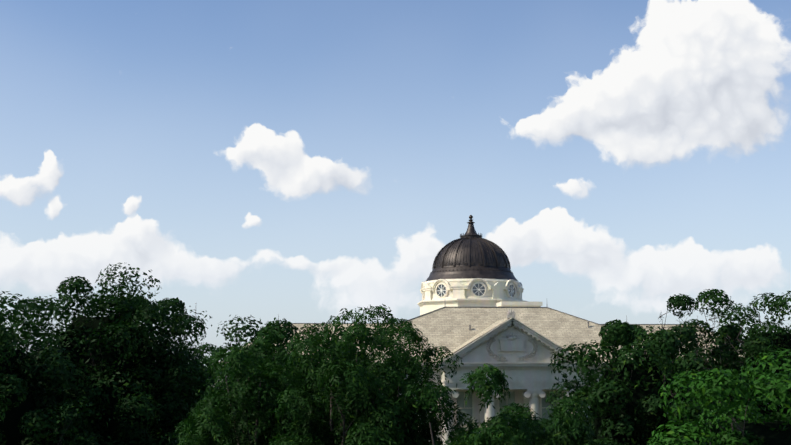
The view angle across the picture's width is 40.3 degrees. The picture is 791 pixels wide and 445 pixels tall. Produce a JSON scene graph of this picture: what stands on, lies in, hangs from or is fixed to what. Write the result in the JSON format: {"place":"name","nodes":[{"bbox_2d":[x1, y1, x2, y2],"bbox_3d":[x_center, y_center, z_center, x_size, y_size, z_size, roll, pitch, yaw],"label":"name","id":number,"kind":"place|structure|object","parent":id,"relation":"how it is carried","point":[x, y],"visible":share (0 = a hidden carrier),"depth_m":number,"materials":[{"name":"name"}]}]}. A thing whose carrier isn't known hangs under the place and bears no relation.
{"place":"outdoors","nodes":[
{"label":"outdoors","id":0,"kind":"place"},
{"bbox_2d":[0,0,790,364],"label":"sky","id":1,"kind":"structure","parent":0,"point":[299,161],"materials":[{"name":"blue"}]},
{"bbox_2d":[213,215,743,444],"bbox_3d":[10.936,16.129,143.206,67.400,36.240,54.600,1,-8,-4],"label":"domed building","id":2,"kind":"structure","parent":0,"point":[476,311],"depth_m":125.48,"materials":[{"name":"beige stone"}]},
{"label":"ground","id":3,"kind":"structure","parent":0,"visible":0},
{"bbox_2d":[0,291,110,444],"bbox_3d":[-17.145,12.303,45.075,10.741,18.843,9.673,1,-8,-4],"label":"tree","id":4,"kind":"object","parent":3,"relation":"on","point":[29,413],"visible":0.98,"depth_m":44.89,"materials":[{"name":"green plant"}]},
{"bbox_2d":[5,263,227,444],"bbox_3d":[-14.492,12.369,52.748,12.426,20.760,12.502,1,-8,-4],"label":"tree","id":5,"kind":"object","parent":3,"relation":"on","point":[110,350],"visible":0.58,"depth_m":51.52,"materials":[{"name":"green plant"}]},
{"bbox_2d":[118,296,213,444],"bbox_3d":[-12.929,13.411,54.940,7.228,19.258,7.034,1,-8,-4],"label":"tree","id":6,"kind":"object","parent":3,"relation":"on","point":[177,302],"visible":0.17,"depth_m":55.18,"materials":[{"name":"green plant"}]},
{"bbox_2d":[166,342,228,429],"bbox_3d":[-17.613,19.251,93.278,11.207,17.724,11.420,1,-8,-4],"label":"tree","id":7,"kind":"object","parent":3,"relation":"on","point":[202,350],"visible":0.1,"depth_m":94.22,"materials":[{"name":"green plant"}]},
{"bbox_2d":[169,357,287,444],"bbox_3d":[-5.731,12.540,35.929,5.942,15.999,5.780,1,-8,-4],"label":"tree","id":8,"kind":"object","parent":3,"relation":"on","point":[182,425],"visible":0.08,"depth_m":36.17,"materials":[{"name":"green plant"}]},
{"bbox_2d":[178,339,314,444],"bbox_3d":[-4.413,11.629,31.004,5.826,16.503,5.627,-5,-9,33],"label":"tree","id":9,"kind":"object","parent":3,"relation":"on","point":[204,435],"visible":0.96,"depth_m":31.43,"materials":[{"name":"green plant"}]},
{"bbox_2d":[189,315,318,437],"bbox_3d":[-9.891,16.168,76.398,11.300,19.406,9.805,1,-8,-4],"label":"tree","id":10,"kind":"object","parent":3,"relation":"on","point":[276,328],"visible":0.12,"depth_m":76.46,"materials":[{"name":"green plant"}]},
{"bbox_2d":[217,329,311,444],"bbox_3d":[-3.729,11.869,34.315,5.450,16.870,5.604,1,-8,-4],"label":"tree","id":11,"kind":"object","parent":3,"relation":"on","point":[272,336],"visible":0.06,"depth_m":34.93,"materials":[{"name":"green plant"}]},
{"bbox_2d":[197,322,352,444],"bbox_3d":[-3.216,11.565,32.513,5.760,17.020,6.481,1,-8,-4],"label":"tree","id":12,"kind":"object","parent":3,"relation":"on","point":[307,332],"visible":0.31,"depth_m":32.94,"materials":[{"name":"green plant"}]},
{"bbox_2d":[251,321,375,438],"bbox_3d":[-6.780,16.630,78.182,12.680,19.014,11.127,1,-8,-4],"label":"tree","id":13,"kind":"object","parent":3,"relation":"on","point":[289,335],"visible":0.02,"depth_m":78.31,"materials":[{"name":"green plant"}]},
{"bbox_2d":[268,307,428,444],"bbox_3d":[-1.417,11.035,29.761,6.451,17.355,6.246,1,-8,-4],"label":"tree","id":14,"kind":"object","parent":3,"relation":"on","point":[366,433],"visible":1,"depth_m":30.10,"materials":[{"name":"green plant"}]},
{"bbox_2d":[304,304,421,444],"bbox_3d":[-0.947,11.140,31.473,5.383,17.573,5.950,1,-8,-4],"label":"tree","id":15,"kind":"object","parent":3,"relation":"on","point":[371,339],"visible":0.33,"depth_m":31.96,"materials":[{"name":"green plant"}]},
{"bbox_2d":[312,324,418,417],"bbox_3d":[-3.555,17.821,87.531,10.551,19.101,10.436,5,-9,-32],"label":"tree","id":16,"kind":"object","parent":3,"relation":"on","point":[365,357],"visible":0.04,"depth_m":87.79,"materials":[{"name":"green plant"}]},
{"bbox_2d":[345,317,457,444],"bbox_3d":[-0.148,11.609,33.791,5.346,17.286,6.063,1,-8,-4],"label":"tree","id":17,"kind":"object","parent":3,"relation":"on","point":[399,321],"visible":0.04,"depth_m":34.41,"materials":[{"name":"green plant"}]},
{"bbox_2d":[347,322,480,444],"bbox_3d":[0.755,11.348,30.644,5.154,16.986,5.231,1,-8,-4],"label":"tree","id":18,"kind":"object","parent":3,"relation":"on","point":[414,338],"visible":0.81,"depth_m":31.14,"materials":[{"name":"green plant"}]},
{"bbox_2d":[397,363,537,444],"bbox_3d":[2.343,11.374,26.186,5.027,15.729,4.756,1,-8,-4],"label":"tree","id":19,"kind":"object","parent":3,"relation":"on","point":[496,431],"visible":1,"depth_m":27.03,"materials":[{"name":"green plant"}]},
{"bbox_2d":[447,417,509,441],"bbox_3d":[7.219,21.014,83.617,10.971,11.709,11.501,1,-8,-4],"label":"tree","id":20,"kind":"object","parent":3,"relation":"on","point":[466,434],"visible":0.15,"depth_m":84.50,"materials":[{"name":"green plant"}]},
{"bbox_2d":[493,402,542,443],"bbox_3d":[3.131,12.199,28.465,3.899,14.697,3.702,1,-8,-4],"label":"tree","id":21,"kind":"object","parent":3,"relation":"on","point":[525,412],"visible":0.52,"depth_m":29.09,"materials":[{"name":"green plant"}]},
{"bbox_2d":[466,417,587,444],"bbox_3d":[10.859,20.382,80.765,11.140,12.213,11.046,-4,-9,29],"label":"tree","id":22,"kind":"object","parent":3,"relation":"on","point":[548,442],"visible":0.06,"depth_m":80.69,"materials":[{"name":"green plant"}]},
{"bbox_2d":[518,418,608,444],"bbox_3d":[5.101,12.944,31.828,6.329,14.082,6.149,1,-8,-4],"label":"tree","id":23,"kind":"object","parent":3,"relation":"on","point":[549,432],"visible":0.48,"depth_m":32.77,"materials":[{"name":"green plant"}]},
{"bbox_2d":[543,395,597,444],"bbox_3d":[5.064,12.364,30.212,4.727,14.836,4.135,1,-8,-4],"label":"tree","id":24,"kind":"object","parent":3,"relation":"on","point":[564,411],"visible":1,"depth_m":30.84,"materials":[{"name":"green plant"}]},
{"bbox_2d":[540,319,725,444],"bbox_3d":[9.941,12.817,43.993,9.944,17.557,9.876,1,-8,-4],"label":"tree","id":25,"kind":"object","parent":3,"relation":"on","point":[622,397],"visible":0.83,"depth_m":42.83,"materials":[{"name":"green plant"}]},
{"bbox_2d":[590,342,712,438],"bbox_3d":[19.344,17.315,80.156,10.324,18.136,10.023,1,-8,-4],"label":"tree","id":26,"kind":"object","parent":3,"relation":"on","point":[643,354],"visible":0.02,"depth_m":80.26,"materials":[{"name":"green plant"}]},
{"bbox_2d":[584,289,775,443],"bbox_3d":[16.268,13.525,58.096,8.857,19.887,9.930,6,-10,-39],"label":"tree","id":27,"kind":"object","parent":3,"relation":"on","point":[677,301],"visible":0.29,"depth_m":58.40,"materials":[{"name":"green plant"}]},
{"bbox_2d":[684,345,735,393],"bbox_3d":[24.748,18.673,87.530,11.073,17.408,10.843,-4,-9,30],"label":"tree","id":28,"kind":"object","parent":3,"relation":"on","point":[705,356],"visible":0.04,"depth_m":87.40,"materials":[{"name":"green plant"}]},
{"bbox_2d":[647,345,790,444],"bbox_3d":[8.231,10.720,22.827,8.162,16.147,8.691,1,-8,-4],"label":"tree","id":29,"kind":"object","parent":3,"relation":"on","point":[755,430],"visible":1,"depth_m":23.55,"materials":[{"name":"green plant"}]},
{"bbox_2d":[708,329,754,406],"bbox_3d":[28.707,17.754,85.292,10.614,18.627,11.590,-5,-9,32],"label":"tree","id":30,"kind":"object","parent":3,"relation":"on","point":[738,349],"depth_m":85.87,"materials":[{"name":"green plant"}]},
{"bbox_2d":[694,291,790,439],"bbox_3d":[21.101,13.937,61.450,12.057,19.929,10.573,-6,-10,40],"label":"tree","id":31,"kind":"object","parent":3,"relation":"on","point":[781,338],"visible":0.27,"depth_m":60.67,"materials":[{"name":"green plant"}]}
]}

